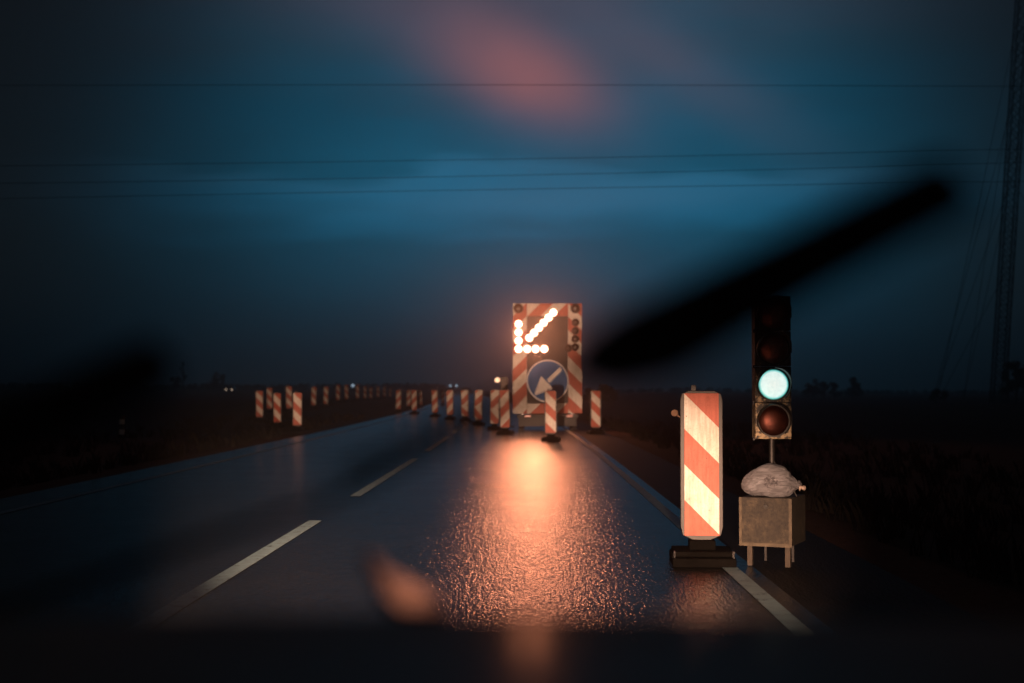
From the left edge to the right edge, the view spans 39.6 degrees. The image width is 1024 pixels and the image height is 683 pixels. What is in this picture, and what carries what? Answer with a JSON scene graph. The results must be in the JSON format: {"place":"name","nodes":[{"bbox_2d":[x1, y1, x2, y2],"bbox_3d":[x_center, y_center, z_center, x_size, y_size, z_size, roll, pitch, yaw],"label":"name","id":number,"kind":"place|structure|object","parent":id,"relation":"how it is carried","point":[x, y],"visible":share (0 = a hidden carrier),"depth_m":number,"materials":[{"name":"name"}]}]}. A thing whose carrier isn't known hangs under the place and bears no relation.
{"place":"outdoors","nodes":[
{"label":"outdoors","id":0,"kind":"place"},
{"bbox_2d":[282,394,440,433],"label":"detour path","id":1,"kind":"structure","parent":0,"point":[370,409],"depth_m":73.99,"materials":[{"name":"grey asphalt"}]},
{"bbox_2d":[394,389,402,411],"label":"guide beacon","id":2,"kind":"object","parent":1,"relation":"on","point":[398,400],"visible":0.95,"depth_m":75.92,"materials":[{"name":"red plastic"}]},
{"bbox_2d":[0,392,817,618],"bbox_3d":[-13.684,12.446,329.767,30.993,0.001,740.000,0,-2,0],"label":"road","id":3,"kind":"structure","parent":0,"point":[525,520],"depth_m":11.66,"materials":[{"name":"grey asphalt"}]},
{"bbox_2d":[0,402,440,513],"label":"edge line","id":4,"kind":"object","parent":3,"relation":"on","point":[28,506],"visible":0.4,"depth_m":19.34,"materials":[{"name":"paint"}]},
{"bbox_2d":[147,520,321,616],"bbox_3d":[-1.858,1.488,8.554,0.124,0.001,9.002,0,-2,1],"label":"line dash","id":5,"kind":"object","parent":3,"relation":"on","point":[182,601],"visible":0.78,"depth_m":9.22,"materials":[{"name":"paint"}]},
{"bbox_2d":[350,470,399,495],"bbox_3d":[-1.738,1.897,20.547,0.124,0.001,9.001,0,-2,0],"label":"line dash","id":6,"kind":"object","parent":3,"relation":"on","point":[363,490],"visible":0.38,"depth_m":17.46,"materials":[{"name":"paint"}]},
{"bbox_2d":[409,389,419,413],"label":"guide beacon","id":7,"kind":"object","parent":3,"relation":"on","point":[413,400],"visible":0.99,"depth_m":70.91,"materials":[{"name":"red plastic"}]},
{"bbox_2d":[429,389,440,416],"bbox_3d":[-3.437,2.741,63.446,0.430,1.235,0.600,-2,-2,8],"label":"guide beacon","id":8,"kind":"object","parent":3,"relation":"on","point":[434,398],"visible":0.99,"depth_m":63.42,"materials":[{"name":"red plastic"}]},
{"bbox_2d":[440,390,445,404],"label":"guide beacon","id":9,"kind":"object","parent":3,"relation":"on","point":[442,397],"visible":0.91,"depth_m":111.89,"materials":[{"name":"red plastic"}]},
{"bbox_2d":[446,389,453,416],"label":"guide beacon","id":10,"kind":"object","parent":3,"relation":"on","point":[449,403],"visible":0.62,"depth_m":56.94,"materials":[{"name":"red plastic"}]},
{"bbox_2d":[461,389,468,410],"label":"guide beacon","id":11,"kind":"object","parent":3,"relation":"on","point":[464,399],"visible":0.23,"depth_m":53.91,"materials":[{"name":"red plastic"}]},
{"bbox_2d":[474,389,482,405],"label":"guide beacon","id":12,"kind":"object","parent":3,"relation":"on","point":[478,397],"visible":0.31,"depth_m":49.43,"materials":[{"name":"red plastic"}]},
{"bbox_2d":[487,389,500,429],"bbox_3d":[-0.528,2.059,43.459,0.430,1.235,0.600,2,-2,-1],"label":"guide beacon","id":13,"kind":"object","parent":3,"relation":"on","point":[494,393],"visible":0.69,"depth_m":43.44,"materials":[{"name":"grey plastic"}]},
{"bbox_2d":[495,377,513,426],"bbox_3d":[-0.276,1.974,46.460,0.546,1.620,0.499,2,-3,-42],"label":"warning lamp","id":14,"kind":"object","parent":3,"relation":"on","point":[503,381],"visible":0.62,"depth_m":46.42,"materials":[{"name":"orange plastic"}]},
{"bbox_2d":[496,389,514,433],"bbox_3d":[-0.194,1.898,38.748,0.430,1.235,0.600,-1,-1,8],"label":"guide beacon","id":15,"kind":"object","parent":3,"relation":"on","point":[505,423],"visible":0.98,"depth_m":38.71,"materials":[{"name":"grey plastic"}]},
{"bbox_2d":[0,153,1023,682],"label":"own car","id":16,"kind":"object","parent":3,"relation":"on","point":[672,331],"visible":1,"depth_m":0.58,"materials":[{"name":"paint"}]},
{"bbox_2d":[513,303,581,428],"bbox_3d":[1.070,0.824,45.056,2.092,3.813,4.286,0,-2,0],"label":"arrow trailer","id":17,"kind":"object","parent":3,"relation":"on","point":[547,337],"visible":0.88,"depth_m":43.01,"materials":[{"name":"metal"}]},
{"bbox_2d":[541,392,560,440],"bbox_3d":[0.911,1.718,33.474,0.430,1.235,0.600,-1,-3,6],"label":"guide beacon","id":18,"kind":"object","parent":3,"relation":"on","point":[550,410],"visible":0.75,"depth_m":33.44,"materials":[{"name":"multicoloured plastic"}]},
{"bbox_2d":[560,426,795,617],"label":"edge line","id":19,"kind":"object","parent":3,"relation":"on","point":[773,606],"visible":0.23,"depth_m":9.33,"materials":[{"name":"paint"}]},
{"bbox_2d":[669,385,736,567],"bbox_3d":[1.322,0.921,9.924,0.430,1.235,0.600,0,-2,4],"label":"guide beacon","id":20,"kind":"object","parent":3,"relation":"on","point":[701,468],"visible":1,"depth_m":9.90,"materials":[{"name":"orange plastic"}]},
{"bbox_2d":[0,389,1023,624],"bbox_3d":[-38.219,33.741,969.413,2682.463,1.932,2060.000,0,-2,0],"label":"ground","id":21,"kind":"structure","parent":0,"point":[956,423],"depth_m":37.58,"materials":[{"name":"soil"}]},
{"bbox_2d":[119,415,124,465],"bbox_3d":[-7.522,1.907,27.445,0.100,0.969,0.098,0,-2,0],"label":"delineator post","id":22,"kind":"object","parent":21,"relation":"on","point":[121,422],"visible":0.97,"depth_m":27.42,"materials":[{"name":"white plastic"}]},
{"bbox_2d":[172,376,181,391],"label":"shrub","id":23,"kind":"object","parent":21,"relation":"on","point":[176,384],"visible":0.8,"depth_m":319.24,"materials":[{"name":"green plant"}]},
{"bbox_2d":[179,361,187,391],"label":"conifer","id":24,"kind":"object","parent":21,"relation":"on","point":[181,368],"visible":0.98,"depth_m":329.76,"materials":[{"name":"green plant"}]},
{"bbox_2d":[208,372,219,391],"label":"shrub","id":25,"kind":"object","parent":21,"relation":"on","point":[215,381],"visible":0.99,"depth_m":329.56,"materials":[{"name":"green plant"}]},
{"bbox_2d":[218,374,225,391],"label":"shrub","id":26,"kind":"object","parent":21,"relation":"on","point":[223,381],"visible":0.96,"depth_m":339.90,"materials":[{"name":"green plant"}]},
{"bbox_2d":[225,386,236,392],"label":"car","id":27,"kind":"object","parent":21,"relation":"on","point":[230,388],"visible":1,"depth_m":298.74,"materials":[{"name":"paint"}]},
{"bbox_2d":[0,382,471,393],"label":"wood","id":28,"kind":"object","parent":21,"relation":"on","point":[302,386],"visible":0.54,"depth_m":401.12,"materials":[{"name":"black plant"}]},
{"bbox_2d":[253,390,262,421],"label":"guide beacon","id":29,"kind":"object","parent":21,"relation":"on","point":[259,404],"visible":0.79,"depth_m":54.92,"materials":[{"name":"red plastic"}]},
{"bbox_2d":[264,387,272,411],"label":"guide beacon","id":30,"kind":"object","parent":21,"relation":"on","point":[269,394],"visible":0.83,"depth_m":68.92,"materials":[{"name":"red plastic"}]},
{"bbox_2d":[273,392,285,427],"bbox_3d":[-8.073,2.347,48.965,0.430,1.235,0.600,-2,-4,10],"label":"guide beacon","id":31,"kind":"object","parent":21,"relation":"on","point":[277,408],"visible":0.85,"depth_m":48.94,"materials":[{"name":"red plastic"}]},
{"bbox_2d":[284,385,292,411],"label":"guide beacon","id":32,"kind":"object","parent":21,"relation":"on","point":[288,397],"visible":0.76,"depth_m":65.91,"materials":[{"name":"red plastic"}]},
{"bbox_2d":[289,391,304,430],"bbox_3d":[-6.634,2.150,43.956,0.430,1.235,0.600,0,-2,-3],"label":"guide beacon","id":33,"kind":"object","parent":21,"relation":"on","point":[297,412],"visible":0.91,"depth_m":43.93,"materials":[{"name":"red plastic"}]},
{"bbox_2d":[309,386,317,408],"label":"guide beacon","id":34,"kind":"object","parent":21,"relation":"on","point":[313,395],"visible":1,"depth_m":78.91,"materials":[{"name":"red plastic"}]},
{"bbox_2d":[322,386,328,406],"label":"guide beacon","id":35,"kind":"object","parent":21,"relation":"on","point":[325,396],"visible":0.98,"depth_m":83.92,"materials":[{"name":"orange plastic"}]},
{"bbox_2d":[334,384,341,402],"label":"guide beacon","id":36,"kind":"object","parent":21,"relation":"on","point":[337,393],"visible":1,"depth_m":96.91,"materials":[{"name":"orange plastic"}]},
{"bbox_2d":[343,384,350,401],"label":"guide beacon","id":37,"kind":"object","parent":21,"relation":"on","point":[346,389],"visible":1,"depth_m":101.91,"materials":[{"name":"orange plastic"}]},
{"bbox_2d":[355,385,359,399],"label":"guide beacon","id":38,"kind":"object","parent":21,"relation":"on","point":[357,393],"visible":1,"depth_m":109.89,"materials":[{"name":"orange plastic"}]},
{"bbox_2d":[362,386,366,399],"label":"guide beacon","id":39,"kind":"object","parent":21,"relation":"on","point":[364,392],"visible":0.91,"depth_m":123.90,"materials":[{"name":"orange plastic"}]},
{"bbox_2d":[368,387,372,399],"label":"guide beacon","id":40,"kind":"object","parent":21,"relation":"on","point":[370,392],"visible":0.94,"depth_m":130.88,"materials":[{"name":"orange plastic"}]},
{"bbox_2d":[376,386,379,398],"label":"guide beacon","id":41,"kind":"object","parent":21,"relation":"on","point":[377,391],"visible":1,"depth_m":139.86,"materials":[{"name":"orange plastic"}]},
{"bbox_2d":[382,387,385,397],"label":"guide beacon","id":42,"kind":"object","parent":21,"relation":"on","point":[384,391],"visible":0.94,"depth_m":148.89,"materials":[{"name":"orange plastic"}]},
{"bbox_2d":[405,390,410,407],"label":"guide beacon","id":43,"kind":"object","parent":21,"relation":"on","point":[408,398],"visible":0.76,"depth_m":91.90,"materials":[{"name":"red plastic"}]},
{"bbox_2d":[417,390,423,406],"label":"guide beacon","id":44,"kind":"object","parent":21,"relation":"on","point":[420,398],"visible":0.99,"depth_m":99.89,"materials":[{"name":"red plastic"}]},
{"bbox_2d":[582,387,592,406],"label":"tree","id":45,"kind":"object","parent":21,"relation":"on","point":[586,396],"visible":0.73,"depth_m":119.82,"materials":[{"name":"green plant"}]},
{"bbox_2d":[597,385,608,406],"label":"shrub","id":46,"kind":"object","parent":21,"relation":"on","point":[602,394],"visible":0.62,"depth_m":119.82,"materials":[{"name":"green plant"}]},
{"bbox_2d":[602,387,610,406],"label":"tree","id":47,"kind":"object","parent":21,"relation":"on","point":[605,391],"visible":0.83,"depth_m":119.63,"materials":[{"name":"green plant"}]},
{"bbox_2d":[472,393,987,622],"bbox_3d":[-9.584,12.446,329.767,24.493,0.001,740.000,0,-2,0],"label":"road shoulder","id":48,"kind":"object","parent":21,"relation":"on","point":[820,578],"visible":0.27,"depth_m":9.31},
{"bbox_2d":[586,388,604,433],"bbox_3d":[2.281,1.899,38.769,0.430,1.235,0.600,1,-3,-6],"label":"guide beacon","id":49,"kind":"object","parent":48,"relation":"on","point":[595,410],"visible":1,"depth_m":38.74,"materials":[{"name":"multicoloured plastic"}]},
{"bbox_2d":[739,311,804,567],"bbox_3d":[1.807,0.610,9.862,0.362,1.846,0.449,-1,-2,24],"label":"traffic signal","id":50,"kind":"object","parent":48,"relation":"on","point":[765,522],"visible":0.85,"depth_m":9.80,"materials":[{"name":"galvanised steel"},{"name":"iron"},{"name":"black metal"}]},
{"bbox_2d":[741,463,805,496],"bbox_3d":[1.798,0.951,9.786,0.442,0.226,0.253,0,-2,0],"label":"sandbag","id":51,"kind":"object","parent":50,"relation":"on","point":[771,480],"visible":1,"depth_m":9.70,"materials":[{"name":"fabric"}]},
{"bbox_2d":[801,383,816,398],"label":"shrub","id":52,"kind":"object","parent":21,"relation":"on","point":[808,390],"visible":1,"depth_m":199.50,"materials":[{"name":"green plant"}]},
{"bbox_2d":[811,379,821,398],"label":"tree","id":53,"kind":"object","parent":21,"relation":"on","point":[817,389],"visible":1,"depth_m":199.71,"materials":[{"name":"green plant"}]},
{"bbox_2d":[615,387,1023,394],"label":"hedge","id":54,"kind":"object","parent":21,"relation":"on","point":[677,389],"visible":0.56,"depth_m":455.47,"materials":[{"name":"green plant"}]},
{"bbox_2d":[819,381,829,398],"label":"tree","id":55,"kind":"object","parent":21,"relation":"on","point":[824,385],"visible":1,"depth_m":199.69,"materials":[{"name":"green plant"}]},
{"bbox_2d":[828,381,842,398],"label":"shrub","id":56,"kind":"object","parent":21,"relation":"on","point":[834,385],"visible":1,"depth_m":199.63,"materials":[{"name":"green plant"}]},
{"bbox_2d":[844,377,860,398],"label":"shrub","id":57,"kind":"object","parent":21,"relation":"on","point":[854,384],"visible":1,"depth_m":199.47,"materials":[{"name":"green plant"}]},
{"bbox_2d":[853,383,863,398],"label":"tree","id":58,"kind":"object","parent":21,"relation":"on","point":[858,393],"visible":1,"depth_m":199.71,"materials":[{"name":"green plant"}]},
{"bbox_2d":[929,388,940,403],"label":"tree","id":59,"kind":"object","parent":21,"relation":"on","point":[934,394],"visible":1,"depth_m":144.70,"materials":[{"name":"green plant"}]},
{"bbox_2d":[940,391,948,403],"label":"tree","id":60,"kind":"object","parent":21,"relation":"on","point":[945,394],"visible":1,"depth_m":144.81,"materials":[{"name":"green plant"}]},
{"bbox_2d":[932,0,1023,402],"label":"lattice mast","id":61,"kind":"object","parent":21,"relation":"on","point":[1009,267],"visible":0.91,"depth_m":150.54,"materials":[{"name":"black metal"}]},
{"bbox_2d":[998,363,1014,403],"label":"shrub","id":62,"kind":"object","parent":21,"relation":"on","point":[1006,378],"visible":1,"depth_m":144.81,"materials":[{"name":"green plant"}]},
{"bbox_2d":[1004,360,1023,403],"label":"shrub","id":63,"kind":"object","parent":21,"relation":"on","point":[1016,372],"visible":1,"depth_m":144.82,"materials":[{"name":"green plant"}]},
{"bbox_2d":[1015,365,1023,392],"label":"shrub","id":64,"kind":"object","parent":21,"relation":"on","point":[1021,378],"visible":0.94,"depth_m":144.75,"materials":[{"name":"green plant"}]},
{"bbox_3d":[-59.570,-3.719,60.162,0.400,14.382,1.000,0,-2,0],"label":"utility pole","id":65,"kind":"object","parent":21,"relation":"on","visible":0},
{"bbox_2d":[0,85,1023,86],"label":"overhead wire","id":66,"kind":"object","parent":65,"relation":"attached to","point":[711,85],"visible":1,"depth_m":60.40,"materials":[{"name":"black metal"}]},
{"bbox_3d":[66.995,-3.384,60.150,0.400,14.162,1.000,0,-2,0],"label":"utility pole","id":67,"kind":"object","parent":21,"relation":"on","visible":0},
{"bbox_2d":[0,181,1023,198],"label":"overhead wire","id":68,"kind":"object","parent":67,"relation":"hanging from","point":[451,190],"visible":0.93,"depth_m":60.35,"materials":[{"name":"black metal"}]},
{"bbox_2d":[21,149,1005,165],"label":"overhead wire","id":69,"kind":"object","parent":67,"relation":"attached to","point":[496,159],"visible":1,"depth_m":60.64,"materials":[{"name":"black metal"}]},
{"bbox_2d":[0,162,1023,183],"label":"overhead wire","id":70,"kind":"object","parent":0,"point":[496,175],"visible":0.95,"depth_m":59.91,"materials":[{"name":"black metal"}]},
{"bbox_2d":[0,0,1023,390],"label":"sky","id":71,"kind":"structure","parent":0,"point":[411,284],"materials":[{"name":"blue"}]}
]}

